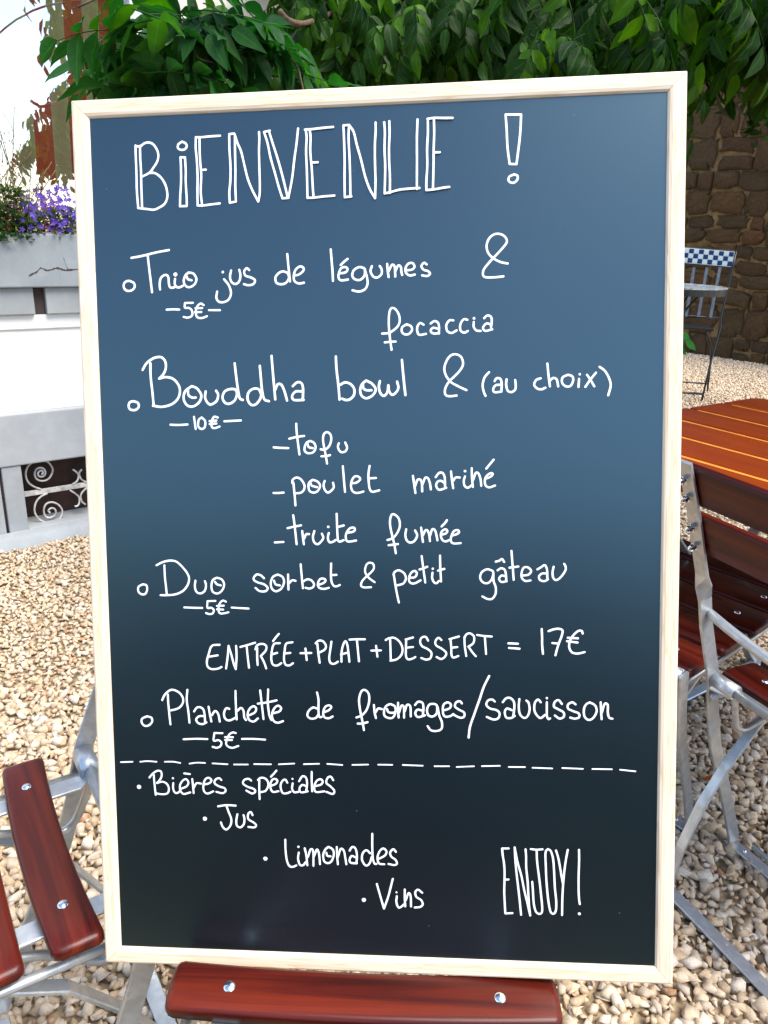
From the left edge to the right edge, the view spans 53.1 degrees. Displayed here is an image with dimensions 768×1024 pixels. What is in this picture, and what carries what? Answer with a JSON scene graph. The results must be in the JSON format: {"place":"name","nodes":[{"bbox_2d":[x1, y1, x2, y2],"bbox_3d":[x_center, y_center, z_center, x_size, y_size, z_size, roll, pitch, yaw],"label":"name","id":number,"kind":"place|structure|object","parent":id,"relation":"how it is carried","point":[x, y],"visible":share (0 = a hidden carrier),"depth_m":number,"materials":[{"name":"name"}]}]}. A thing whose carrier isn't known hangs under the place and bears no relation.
{"place":"outdoors","nodes":[
{"label":"outdoors","id":0,"kind":"place"},
{"bbox_2d":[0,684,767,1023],"bbox_3d":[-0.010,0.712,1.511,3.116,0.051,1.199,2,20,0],"label":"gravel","id":1,"kind":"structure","parent":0,"point":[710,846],"depth_m":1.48,"materials":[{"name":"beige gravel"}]},
{"bbox_2d":[0,683,176,1023],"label":"folding chair","id":2,"kind":"object","parent":1,"relation":"on","point":[63,913],"visible":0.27,"depth_m":0.91,"materials":[{"name":"red wood"}]},
{"bbox_2d":[674,459,767,999],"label":"folding chair","id":3,"kind":"object","parent":1,"relation":"on","point":[734,546],"visible":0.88,"depth_m":1.31,"materials":[{"name":"red wood"}]},
{"bbox_2d":[675,539,767,830],"bbox_3d":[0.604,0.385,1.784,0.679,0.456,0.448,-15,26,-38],"label":"folding chair","id":4,"kind":"object","parent":1,"relation":"on","point":[739,600],"visible":0.25,"depth_m":1.59,"materials":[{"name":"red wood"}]},
{"bbox_2d":[0,519,767,720],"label":"gravel","id":5,"kind":"structure","parent":0,"point":[47,636],"depth_m":2.42,"materials":[{"name":"beige gravel"}]},
{"bbox_2d":[0,354,767,1023],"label":"ground","id":6,"kind":"structure","parent":0,"point":[640,1018],"depth_m":1.59,"materials":[{"name":"beige gravel"}]},
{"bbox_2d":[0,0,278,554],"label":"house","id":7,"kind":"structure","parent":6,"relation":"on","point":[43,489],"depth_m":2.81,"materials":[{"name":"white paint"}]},
{"bbox_2d":[0,232,78,287],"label":"planter","id":8,"kind":"object","parent":7,"relation":"on","point":[46,260],"visible":0.42,"depth_m":2.69,"materials":[{"name":"concrete"}]},
{"bbox_2d":[0,106,64,242],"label":"wispy plant","id":9,"kind":"object","parent":8,"relation":"on","point":[10,211],"visible":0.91,"depth_m":2.60,"materials":[{"name":"green plant"}]},
{"bbox_2d":[11,184,76,234],"bbox_3d":[-1.105,-1.077,2.755,0.426,0.178,0.148,-13,25,-36],"label":"bellflower","id":10,"kind":"object","parent":8,"relation":"on","point":[61,222],"visible":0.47,"depth_m":2.69,"materials":[{"name":"purple plant"}]},
{"bbox_2d":[0,0,125,232],"label":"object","id":11,"kind":"structure","parent":7,"relation":"in","point":[23,23],"depth_m":2.71,"materials":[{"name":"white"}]},
{"bbox_2d":[126,0,141,34],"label":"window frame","id":12,"kind":"structure","parent":7,"relation":"in","point":[136,13],"depth_m":2.79,"materials":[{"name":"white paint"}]},
{"bbox_2d":[251,0,767,160],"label":"climbing vine","id":13,"kind":"object","parent":7,"relation":"attached to","point":[720,45],"visible":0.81,"depth_m":1.74,"materials":[{"name":"green plant"}]},
{"bbox_2d":[39,0,362,121],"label":"vine shoot","id":14,"kind":"object","parent":13,"relation":"attached to","point":[210,48],"visible":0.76,"depth_m":1.28,"materials":[{"name":"green plant"}]},
{"bbox_2d":[165,961,562,1023],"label":"folding chair","id":15,"kind":"object","parent":6,"relation":"on","point":[212,993],"visible":0.25,"depth_m":0.78,"materials":[{"name":"red wood"}]},
{"bbox_2d":[71,71,686,983],"bbox_3d":[-0.008,0.036,0.785,0.600,0.902,0.018,0,4,4],"label":"menu board","id":16,"kind":"object","parent":15,"relation":"on","point":[383,401],"visible":1,"depth_m":0.78,"materials":[{"name":"black wood"}]},
{"bbox_2d":[683,332,695,354],"bbox_3d":[1.316,-0.448,3.630,0.206,0.786,0.061,-6,22,-22],"label":"young plant","id":17,"kind":"object","parent":6,"relation":"on","point":[689,342],"visible":0.12,"depth_m":3.53,"materials":[{"name":"green plant"}]},
{"bbox_2d":[679,398,767,701],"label":"garden table","id":18,"kind":"object","parent":6,"relation":"on","point":[730,438],"visible":0.37,"depth_m":1.86,"materials":[{"name":"orange wood"}]},
{"bbox_2d":[683,82,767,364],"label":"stone wall","id":19,"kind":"structure","parent":6,"relation":"on","point":[726,194],"depth_m":7.26,"materials":[{"name":"brown stone"}]},
{"bbox_2d":[680,352,767,520],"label":"gravel","id":20,"kind":"structure","parent":0,"point":[747,371],"depth_m":6.30,"materials":[{"name":"beige gravel"}]},
{"bbox_2d":[683,283,728,314],"bbox_3d":[1.800,-1.061,5.018,0.693,0.810,0.693,2,20,0],"label":"bistro table","id":21,"kind":"object","parent":20,"relation":"on","point":[697,291],"visible":0.2,"depth_m":4.62,"materials":[{"name":"tile"}]},
{"bbox_2d":[682,247,736,400],"bbox_3d":[2.136,-1.336,5.473,0.608,1.040,0.427,6,21,10],"label":"bistro chair","id":22,"kind":"object","parent":20,"relation":"on","point":[719,259],"visible":0.59,"depth_m":5.44,"materials":[{"name":"black paint"}]}
]}

